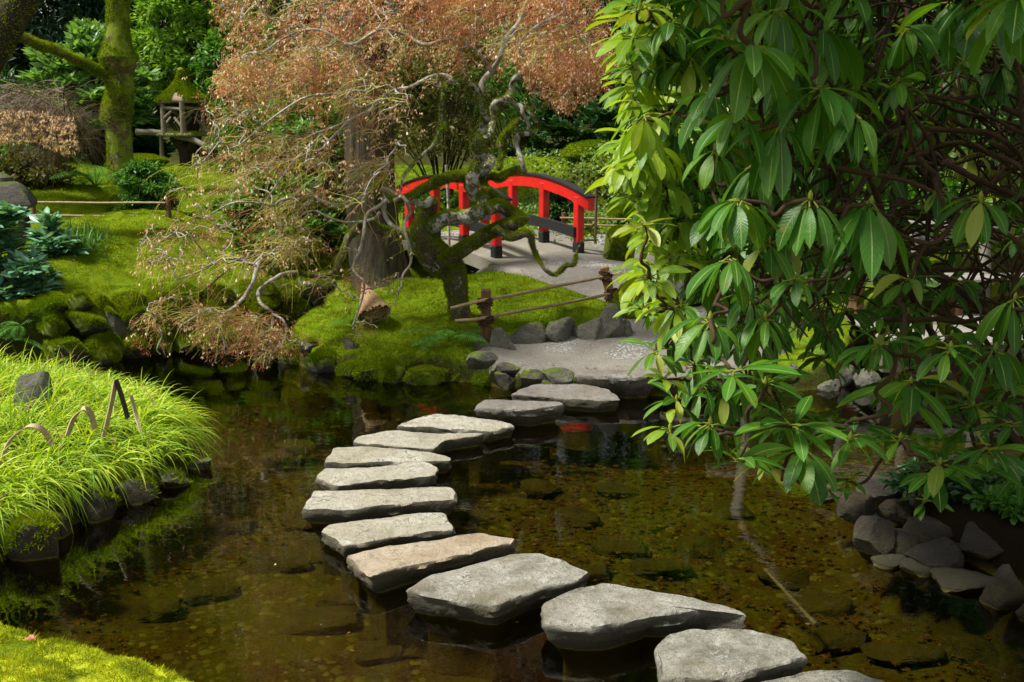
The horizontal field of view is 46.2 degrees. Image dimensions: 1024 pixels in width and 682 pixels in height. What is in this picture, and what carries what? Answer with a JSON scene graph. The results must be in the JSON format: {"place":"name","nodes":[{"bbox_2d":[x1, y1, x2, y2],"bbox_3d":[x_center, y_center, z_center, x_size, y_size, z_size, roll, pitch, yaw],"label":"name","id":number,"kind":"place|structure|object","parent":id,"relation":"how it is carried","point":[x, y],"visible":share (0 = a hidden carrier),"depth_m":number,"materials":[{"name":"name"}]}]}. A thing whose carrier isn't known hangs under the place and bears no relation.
{"place":"outdoors","nodes":[
{"label":"outdoors","id":0,"kind":"place"},
{"bbox_2d":[145,322,173,355],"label":"rock","id":1,"kind":"object","parent":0,"point":[166,347],"visible":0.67,"depth_m":10.96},
{"bbox_2d":[0,295,1023,681],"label":"water","id":2,"kind":"structure","parent":0,"point":[228,565],"depth_m":6.20,"materials":[{"name":"liquid"}]},
{"bbox_2d":[120,330,153,358],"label":"rock","id":3,"kind":"object","parent":2,"relation":"in","point":[130,352],"visible":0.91,"depth_m":10.83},
{"bbox_2d":[122,304,155,333],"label":"rock","id":4,"kind":"object","parent":3,"relation":"on","point":[138,310],"visible":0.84,"depth_m":10.87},
{"bbox_2d":[110,289,144,317],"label":"rock","id":5,"kind":"object","parent":4,"relation":"on","point":[121,301],"visible":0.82,"depth_m":10.89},
{"bbox_2d":[171,325,212,351],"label":"rock","id":6,"kind":"object","parent":2,"relation":"on","point":[176,346],"visible":0.54,"depth_m":11.07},
{"bbox_2d":[280,327,290,339],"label":"rock","id":7,"kind":"object","parent":2,"relation":"in","point":[288,333],"visible":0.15,"depth_m":11.70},
{"bbox_2d":[273,297,310,328],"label":"rock","id":8,"kind":"object","parent":7,"relation":"on","point":[283,309],"visible":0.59,"depth_m":11.67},
{"bbox_2d":[275,278,304,303],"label":"rock","id":9,"kind":"object","parent":8,"relation":"on","point":[295,298],"visible":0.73,"depth_m":11.59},
{"bbox_2d":[315,462,437,490],"bbox_3d":[-0.817,0.992,7.309,0.745,0.426,0.385,-4,12,-20],"label":"stepping stone","id":10,"kind":"object","parent":2,"relation":"in","point":[407,475],"visible":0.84,"depth_m":7.18,"materials":[{"name":"stone"}]},
{"bbox_2d":[302,487,457,523],"bbox_3d":[-0.743,1.086,6.837,0.877,0.429,0.359,-1,11,-7],"label":"stepping stone","id":11,"kind":"object","parent":2,"relation":"in","point":[327,507],"visible":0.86,"depth_m":6.74,"materials":[{"name":"stone"}]},
{"bbox_2d":[324,446,451,472],"bbox_3d":[-0.780,0.920,7.703,0.804,0.429,0.382,0,11,0],"label":"stepping stone","id":12,"kind":"object","parent":2,"relation":"in","point":[353,457],"visible":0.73,"depth_m":7.57,"materials":[{"name":"stone"}]},
{"bbox_2d":[321,513,455,557],"bbox_3d":[-0.646,1.184,6.398,0.700,0.426,0.341,-5,12,-22],"label":"stepping stone","id":13,"kind":"object","parent":2,"relation":"in","point":[345,539],"visible":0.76,"depth_m":6.30,"materials":[{"name":"stone"}]},
{"bbox_2d":[353,430,482,453],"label":"stepping stone","id":14,"kind":"object","parent":2,"relation":"in","point":[437,443],"visible":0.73,"depth_m":8.01,"materials":[{"name":"stone"}]},
{"bbox_2d":[346,533,515,592],"bbox_3d":[-0.393,1.233,6.023,0.846,0.427,0.311,-7,13,-30],"label":"stepping stone","id":15,"kind":"object","parent":2,"relation":"in","point":[383,569],"visible":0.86,"depth_m":5.89,"materials":[{"name":"stone"}]},
{"bbox_2d":[397,414,514,441],"bbox_3d":[-0.369,0.769,8.465,0.799,0.426,0.393,3,12,13],"label":"stepping stone","id":16,"kind":"object","parent":2,"relation":"in","point":[490,430],"visible":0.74,"depth_m":8.33,"materials":[{"name":"stone"}]},
{"bbox_2d":[406,553,588,624],"bbox_3d":[-0.066,1.307,5.614,0.811,0.425,0.470,-8,14,-36],"label":"stepping stone","id":17,"kind":"object","parent":2,"relation":"in","point":[497,591],"visible":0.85,"depth_m":5.50,"materials":[{"name":"stone"}]},
{"bbox_2d":[490,370,515,390],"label":"rock","id":18,"kind":"object","parent":2,"relation":"on","point":[504,381],"visible":1,"depth_m":9.56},
{"bbox_2d":[474,399,563,425],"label":"stepping stone","id":19,"kind":"object","parent":2,"relation":"in","point":[523,413],"visible":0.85,"depth_m":8.62,"materials":[{"name":"stone"}]},
{"bbox_2d":[511,383,619,411],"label":"stepping stone","id":20,"kind":"object","parent":2,"relation":"in","point":[582,397],"visible":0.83,"depth_m":9.12,"materials":[{"name":"stone"}]},
{"bbox_2d":[540,583,745,650],"bbox_3d":[0.566,1.356,5.317,0.887,0.426,0.478,0,11,0],"label":"stepping stone","id":21,"kind":"object","parent":2,"relation":"in","point":[602,616],"visible":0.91,"depth_m":5.20,"materials":[{"name":"stone"}]},
{"bbox_2d":[654,628,807,681],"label":"stepping stone","id":22,"kind":"object","parent":2,"relation":"in","point":[719,655],"visible":1,"depth_m":4.76,"materials":[{"name":"stone"}]},
{"bbox_2d":[762,670,884,681],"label":"stepping stone","id":23,"kind":"object","parent":2,"relation":"in","point":[832,676],"visible":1,"depth_m":4.63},
{"bbox_2d":[836,491,874,523],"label":"rock","id":24,"kind":"object","parent":2,"relation":"on","point":[854,507],"visible":0.74,"depth_m":6.58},
{"bbox_2d":[852,515,895,555],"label":"rock","id":25,"kind":"object","parent":2,"relation":"on","point":[873,535],"visible":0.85,"depth_m":6.15,"materials":[{"name":"stone"}]},
{"bbox_2d":[856,475,902,502],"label":"rock","id":26,"kind":"object","parent":2,"relation":"on","point":[872,486],"visible":0.56,"depth_m":6.99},
{"bbox_2d":[875,498,911,524],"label":"rock","id":27,"kind":"object","parent":2,"relation":"on","point":[895,511],"visible":0.83,"depth_m":6.59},
{"bbox_2d":[891,528,919,557],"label":"rock","id":28,"kind":"object","parent":2,"relation":"on","point":[906,541],"visible":0.49,"depth_m":6.14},
{"bbox_2d":[904,537,964,567],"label":"rock","id":29,"kind":"object","parent":2,"relation":"in","point":[942,552],"visible":0.71,"depth_m":5.98,"materials":[{"name":"stone"}]},
{"bbox_2d":[930,567,991,592],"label":"rock","id":30,"kind":"object","parent":2,"relation":"on","point":[948,579],"visible":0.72,"depth_m":5.77,"materials":[{"name":"stone"}]},
{"bbox_2d":[958,521,1003,560],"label":"rock","id":31,"kind":"object","parent":2,"relation":"on","point":[976,543],"visible":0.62,"depth_m":6.01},
{"bbox_2d":[979,564,1023,609],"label":"rock","id":32,"kind":"object","parent":2,"relation":"in","point":[1003,590],"visible":0.88,"depth_m":5.51,"materials":[{"name":"stone"}]},
{"bbox_2d":[0,53,1023,681],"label":"ground","id":33,"kind":"structure","parent":0,"point":[1006,535],"depth_m":10.62,"materials":[{"name":"plant"}]},
{"bbox_2d":[0,172,37,239],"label":"stone lantern","id":34,"kind":"object","parent":33,"relation":"on","point":[13,192],"visible":0.59,"depth_m":12.39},
{"bbox_2d":[0,0,39,73],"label":"leaning maple","id":35,"kind":"object","parent":33,"relation":"on","point":[16,16],"visible":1,"depth_m":12.40,"materials":[{"name":"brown plant"}]},
{"bbox_2d":[0,509,61,560],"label":"rock","id":36,"kind":"object","parent":33,"relation":"on","point":[33,536],"visible":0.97,"depth_m":6.09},
{"bbox_2d":[0,200,66,300],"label":"blue green shrub","id":37,"kind":"object","parent":33,"relation":"on","point":[23,273],"visible":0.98,"depth_m":10.88,"materials":[{"name":"green plant"}]},
{"bbox_2d":[14,371,52,415],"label":"rock","id":38,"kind":"object","parent":33,"relation":"on","point":[27,382],"visible":0.67,"depth_m":7.61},
{"bbox_2d":[0,142,77,189],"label":"shrub","id":39,"kind":"object","parent":33,"relation":"on","point":[19,175],"visible":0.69,"depth_m":16.20,"materials":[{"name":"green plant"}]},
{"bbox_2d":[0,64,101,158],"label":"dark evergreen","id":40,"kind":"object","parent":33,"relation":"on","point":[11,77],"visible":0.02,"depth_m":23.09,"materials":[{"name":"green plant"}]},
{"bbox_2d":[23,207,88,258],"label":"blue green shrub","id":41,"kind":"object","parent":33,"relation":"on","point":[53,240],"visible":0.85,"depth_m":12.18,"materials":[{"name":"green plant"}]},
{"bbox_2d":[38,336,91,362],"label":"rock","id":42,"kind":"object","parent":33,"relation":"on","point":[65,346],"visible":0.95,"depth_m":10.49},
{"bbox_2d":[36,311,70,338],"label":"rock","id":43,"kind":"object","parent":42,"relation":"on","point":[49,325],"visible":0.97,"depth_m":10.52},
{"bbox_2d":[24,291,68,319],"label":"rock","id":44,"kind":"object","parent":43,"relation":"on","point":[51,302],"visible":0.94,"depth_m":10.56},
{"bbox_2d":[0,0,135,85],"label":"dark evergreen","id":45,"kind":"object","parent":33,"relation":"on","point":[35,27],"visible":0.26,"depth_m":25.73,"materials":[{"name":"green plant"}]},
{"bbox_2d":[0,67,136,198],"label":"lace maple","id":46,"kind":"object","parent":33,"relation":"on","point":[64,133],"visible":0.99,"depth_m":14.52,"materials":[{"name":"brown plant"}]},
{"bbox_2d":[19,0,139,185],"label":"mossy maple","id":47,"kind":"object","parent":33,"relation":"on","point":[118,57],"visible":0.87,"depth_m":16.44,"materials":[{"name":"green plant"}]},
{"bbox_2d":[14,17,162,166],"bbox_3d":[-7.171,-4.203,20.585,2.502,2.649,1.683,0,11,0],"label":"laurel shrub","id":48,"kind":"object","parent":33,"relation":"on","point":[85,38],"visible":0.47,"depth_m":20.29,"materials":[{"name":"green plant"}]},
{"bbox_2d":[0,622,192,681],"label":"moss cushion","id":49,"kind":"object","parent":33,"relation":"on","point":[93,664],"visible":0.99,"depth_m":4.16,"materials":[{"name":"plant"}]},
{"bbox_2d":[74,486,122,522],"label":"rock","id":50,"kind":"object","parent":33,"relation":"on","point":[98,506],"visible":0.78,"depth_m":6.66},
{"bbox_2d":[31,197,171,217],"bbox_3d":[-4.760,-1.500,13.900,1.625,0.337,0.073,0,11,0],"label":"rail fence","id":51,"kind":"object","parent":33,"relation":"on","point":[168,210],"visible":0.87,"depth_m":13.87,"materials":[{"name":"brown wood"}]},
{"bbox_2d":[82,331,123,364],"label":"rock","id":52,"kind":"object","parent":33,"relation":"on","point":[104,347],"visible":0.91,"depth_m":10.66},
{"bbox_2d":[63,309,110,337],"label":"rock","id":53,"kind":"object","parent":52,"relation":"on","point":[89,323],"visible":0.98,"depth_m":10.62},
{"bbox_2d":[65,288,94,311],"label":"rock","id":54,"kind":"object","parent":53,"relation":"on","point":[79,299],"visible":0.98,"depth_m":10.66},
{"bbox_2d":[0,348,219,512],"bbox_3d":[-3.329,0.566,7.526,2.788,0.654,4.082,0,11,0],"label":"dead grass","id":55,"kind":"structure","parent":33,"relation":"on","point":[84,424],"depth_m":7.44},
{"bbox_2d":[0,339,222,561],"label":"grass","id":56,"kind":"structure","parent":33,"relation":"on","point":[80,385],"depth_m":7.30,"materials":[{"name":"plant"}]},
{"bbox_2d":[82,107,176,163],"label":"laurel shrub","id":57,"kind":"object","parent":33,"relation":"on","point":[147,144],"visible":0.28,"depth_m":21.48,"materials":[{"name":"green plant"}]},
{"bbox_2d":[114,474,160,504],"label":"rock","id":58,"kind":"object","parent":33,"relation":"on","point":[137,493],"visible":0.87,"depth_m":6.96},
{"bbox_2d":[112,158,181,210],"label":"fine leaf shrub","id":59,"kind":"object","parent":33,"relation":"on","point":[134,174],"visible":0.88,"depth_m":14.37,"materials":[{"name":"green plant"}]},
{"bbox_2d":[135,67,209,166],"bbox_3d":[-5.628,-3.721,20.196,1.349,1.736,0.722,4,12,18],"label":"wooden lantern","id":60,"kind":"object","parent":33,"relation":"on","point":[181,91],"visible":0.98,"depth_m":19.96,"materials":[{"name":"wood"}]},
{"bbox_2d":[156,465,192,487],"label":"rock","id":61,"kind":"object","parent":33,"relation":"on","point":[173,478],"visible":0.84,"depth_m":7.25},
{"bbox_2d":[130,0,254,154],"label":"bright maple","id":62,"kind":"object","parent":33,"relation":"on","point":[147,37],"visible":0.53,"depth_m":23.72,"materials":[{"name":"green plant"}]},
{"bbox_2d":[181,297,219,327],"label":"rock","id":63,"kind":"object","parent":33,"relation":"on","point":[203,301],"visible":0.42,"depth_m":11.21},
{"bbox_2d":[167,281,200,311],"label":"rock","id":64,"kind":"object","parent":63,"relation":"on","point":[173,286],"visible":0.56,"depth_m":11.16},
{"bbox_2d":[198,282,236,305],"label":"rock","id":65,"kind":"object","parent":33,"relation":"on","point":[220,290],"visible":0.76,"depth_m":11.28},
{"bbox_2d":[188,14,285,152],"bbox_3d":[-5.196,-4.729,22.997,1.818,3.067,1.751,-11,16,-43],"label":"bright maple","id":66,"kind":"object","parent":33,"relation":"on","point":[212,51],"visible":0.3,"depth_m":22.56,"materials":[{"name":"green plant"}]},
{"bbox_2d":[201,99,305,172],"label":"feathery shrub","id":67,"kind":"object","parent":33,"relation":"on","point":[270,131],"visible":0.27,"depth_m":18.10,"materials":[{"name":"green plant"}]},
{"bbox_2d":[244,324,287,347],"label":"rock","id":68,"kind":"object","parent":33,"relation":"on","point":[247,341],"visible":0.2,"depth_m":11.37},
{"bbox_2d":[240,291,279,324],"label":"rock","id":69,"kind":"object","parent":68,"relation":"on","point":[272,303],"visible":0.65,"depth_m":11.39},
{"bbox_2d":[235,277,277,300],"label":"rock","id":70,"kind":"object","parent":69,"relation":"on","point":[270,289],"visible":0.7,"depth_m":11.44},
{"bbox_2d":[145,0,396,128],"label":"forest tree","id":71,"kind":"object","parent":33,"relation":"on","point":[275,11],"visible":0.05,"depth_m":26.83,"materials":[{"name":"green plant"}]},
{"bbox_2d":[201,159,346,261],"bbox_3d":[-2.467,-1.377,12.878,1.590,1.148,1.653,10,15,41],"label":"broadleaf shrub","id":72,"kind":"object","parent":33,"relation":"on","point":[331,227],"visible":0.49,"depth_m":12.62,"materials":[{"name":"green plant"}]},
{"bbox_2d":[255,45,344,186],"bbox_3d":[-2.627,-2.866,16.183,1.631,2.304,1.476,8,14,36],"label":"feathery shrub","id":73,"kind":"object","parent":33,"relation":"on","point":[334,118],"visible":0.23,"depth_m":15.95,"materials":[{"name":"green plant"}]},
{"bbox_2d":[278,127,346,254],"bbox_3d":[-2.116,-1.666,13.558,1.227,1.482,1.091,0,11,0],"label":"broadleaf shrub","id":74,"kind":"object","parent":33,"relation":"on","point":[333,160],"visible":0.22,"depth_m":13.36,"materials":[{"name":"green plant"}]},
{"bbox_2d":[294,276,336,305],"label":"rock","id":75,"kind":"object","parent":33,"relation":"on","point":[319,299],"visible":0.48,"depth_m":12.00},
{"bbox_2d":[351,360,379,380],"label":"mossy rock","id":76,"kind":"object","parent":33,"relation":"on","point":[367,370],"visible":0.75,"depth_m":10.01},
{"bbox_2d":[126,0,618,380],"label":"weeping maple","id":77,"kind":"object","parent":33,"relation":"on","point":[438,257],"visible":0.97,"depth_m":9.81,"materials":[{"name":"brown plant"}]},
{"bbox_2d":[343,0,411,290],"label":"old cedar","id":78,"kind":"object","parent":33,"relation":"on","point":[375,254],"visible":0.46,"depth_m":11.73,"materials":[{"name":"brown plant"}]},
{"bbox_2d":[377,355,404,382],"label":"mossy rock","id":79,"kind":"object","parent":33,"relation":"on","point":[391,369],"visible":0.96,"depth_m":9.92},
{"bbox_2d":[0,153,786,392],"bbox_3d":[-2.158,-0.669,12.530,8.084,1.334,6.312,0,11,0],"label":"moss bed","id":80,"kind":"object","parent":33,"relation":"on","point":[105,278],"visible":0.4,"depth_m":11.52,"materials":[{"name":"plant"}]},
{"bbox_2d":[36,212,121,260],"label":"sedge tuft","id":81,"kind":"object","parent":80,"relation":"on","point":[87,237],"visible":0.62,"depth_m":12.60,"materials":[{"name":"green plant"}]},
{"bbox_2d":[303,345,337,372],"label":"mossy rock","id":82,"kind":"object","parent":80,"relation":"on","point":[322,359],"visible":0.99,"depth_m":10.30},
{"bbox_2d":[357,282,391,323],"bbox_3d":[-1.223,-0.316,10.691,0.297,0.380,0.332,0,11,0],"label":"straw cone","id":83,"kind":"object","parent":80,"relation":"on","point":[372,300],"visible":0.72,"depth_m":10.71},
{"bbox_2d":[398,325,487,352],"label":"fern","id":84,"kind":"object","parent":80,"relation":"on","point":[441,337],"visible":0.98,"depth_m":10.13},
{"bbox_2d":[450,265,621,340],"bbox_3d":[0.311,-0.311,10.741,2.112,0.554,0.246,-11,16,-43],"label":"bamboo fence","id":85,"kind":"object","parent":80,"relation":"on","point":[485,318],"visible":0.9,"depth_m":10.38,"materials":[{"name":"wood"}]},
{"bbox_2d":[299,0,488,112],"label":"forest tree","id":86,"kind":"object","parent":33,"relation":"on","point":[408,50],"visible":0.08,"depth_m":28.14,"materials":[{"name":"green plant"}]},
{"bbox_2d":[401,364,449,385],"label":"mossy rock","id":87,"kind":"object","parent":33,"relation":"on","point":[425,375],"visible":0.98,"depth_m":9.87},
{"bbox_2d":[387,21,516,194],"bbox_3d":[-0.963,-3.051,16.270,2.105,2.611,1.762,0,11,0],"label":"olive shrub","id":88,"kind":"object","parent":33,"relation":"on","point":[452,129],"visible":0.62,"depth_m":16.05,"materials":[{"name":"green plant"}]},
{"bbox_2d":[466,351,498,369],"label":"rock","id":89,"kind":"object","parent":33,"relation":"on","point":[476,360],"visible":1,"depth_m":9.56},
{"bbox_2d":[384,0,603,105],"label":"forest tree","id":90,"kind":"object","parent":33,"relation":"on","point":[468,103],"visible":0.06,"depth_m":27.29,"materials":[{"name":"green plant"}]},
{"bbox_2d":[396,172,595,268],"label":"arched bridge","id":91,"kind":"structure","parent":33,"relation":"on","point":[499,250],"depth_m":13.18,"materials":[{"name":"wood"}]},
{"bbox_2d":[448,15,591,153],"bbox_3d":[0.122,-4.003,20.078,2.620,2.778,2.032,4,12,18],"label":"olive shrub","id":92,"kind":"object","parent":33,"relation":"on","point":[524,100],"visible":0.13,"depth_m":19.87,"materials":[{"name":"green plant"}]},
{"bbox_2d":[509,321,547,343],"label":"rock","id":93,"kind":"object","parent":33,"relation":"on","point":[531,333],"visible":0.68,"depth_m":10.20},
{"bbox_2d":[536,191,573,221],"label":"bridge shrub","id":94,"kind":"object","parent":33,"relation":"on","point":[555,212],"visible":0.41,"depth_m":15.12,"materials":[{"name":"green plant"}]},
{"bbox_2d":[512,86,601,156],"bbox_3d":[0.793,-3.318,18.223,1.648,1.375,1.387,4,12,18],"label":"camellia","id":95,"kind":"object","parent":33,"relation":"on","point":[554,123],"visible":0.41,"depth_m":17.91,"materials":[{"name":"green plant"}]},
{"bbox_2d":[545,317,574,342],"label":"rock","id":96,"kind":"object","parent":33,"relation":"on","point":[557,331],"visible":0.79,"depth_m":10.20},
{"bbox_2d":[485,139,654,246],"bbox_3d":[1.566,-2.085,16.169,4.599,1.204,5.300,0,11,0],"label":"ground cover","id":97,"kind":"object","parent":33,"relation":"on","point":[531,206],"visible":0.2,"depth_m":16.68,"materials":[{"name":"green plant"}]},
{"bbox_2d":[560,139,610,159],"bbox_3d":[1.093,-2.748,17.284,0.818,0.331,0.742,-9,15,-39],"label":"moss hummock","id":98,"kind":"object","parent":33,"relation":"on","point":[572,150],"visible":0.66,"depth_m":17.05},
{"bbox_2d":[571,317,605,340],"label":"rock","id":99,"kind":"object","parent":33,"relation":"on","point":[592,330],"visible":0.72,"depth_m":10.26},
{"bbox_2d":[572,96,631,143],"bbox_3d":[1.536,-3.119,17.742,1.473,1.017,1.357,0,11,0],"label":"camellia","id":100,"kind":"object","parent":33,"relation":"on","point":[601,115],"visible":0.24,"depth_m":17.48,"materials":[{"name":"green plant"}]},
{"bbox_2d":[599,303,623,337],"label":"rock","id":101,"kind":"object","parent":33,"relation":"on","point":[613,327],"visible":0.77,"depth_m":10.26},
{"bbox_2d":[573,369,659,397],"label":"edge slab","id":102,"kind":"structure","parent":33,"relation":"on","point":[621,384],"depth_m":9.41,"materials":[{"name":"stone"}]},
{"bbox_2d":[601,223,634,260],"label":"boulder","id":103,"kind":"object","parent":33,"relation":"on","point":[616,248],"visible":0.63,"depth_m":12.79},
{"bbox_2d":[584,0,1023,520],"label":"rhododendron","id":104,"kind":"object","parent":33,"relation":"on","point":[749,164],"visible":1,"depth_m":3.29,"materials":[{"name":"green plant"}]},
{"bbox_2d":[825,178,997,257],"bbox_3d":[4.395,-1.261,12.988,1.928,1.110,1.691,0,11,0],"label":"background shrub","id":105,"kind":"object","parent":33,"relation":"on","point":[950,184],"visible":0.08,"depth_m":12.67,"materials":[{"name":"green plant"}]},
{"bbox_2d":[902,515,951,543],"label":"rock","id":106,"kind":"object","parent":33,"relation":"on","point":[926,528],"visible":0.59,"depth_m":6.28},
{"bbox_2d":[842,21,1023,244],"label":"background shrub","id":107,"kind":"object","parent":33,"relation":"on","point":[942,174],"visible":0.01,"depth_m":14.29,"materials":[{"name":"green plant"}]},
{"bbox_2d":[844,313,1022,378],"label":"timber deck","id":108,"kind":"structure","parent":33,"relation":"on","point":[963,329],"depth_m":9.84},
{"bbox_2d":[848,273,1023,315],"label":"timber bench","id":109,"kind":"object","parent":108,"relation":"on","point":[953,310],"visible":0.09,"depth_m":10.91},
{"bbox_2d":[876,452,1023,506],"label":"creeper","id":110,"kind":"object","parent":33,"relation":"on","point":[958,491],"visible":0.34,"depth_m":6.54,"materials":[{"name":"green plant"}]},
{"bbox_2d":[962,478,1023,524],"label":"creeper","id":111,"kind":"object","parent":33,"relation":"on","point":[1006,504],"visible":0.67,"depth_m":6.25,"materials":[{"name":"green plant"}]},
{"bbox_2d":[468,229,787,375],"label":"path","id":112,"kind":"structure","parent":0,"point":[587,354],"depth_m":10.23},
{"bbox_2d":[541,258,719,359],"bbox_3d":[1.102,-0.371,11.285,1.728,0.441,3.124,0,11,0],"label":"pebble inlay","id":113,"kind":"object","parent":112,"relation":"on","point":[551,260],"visible":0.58,"depth_m":10.12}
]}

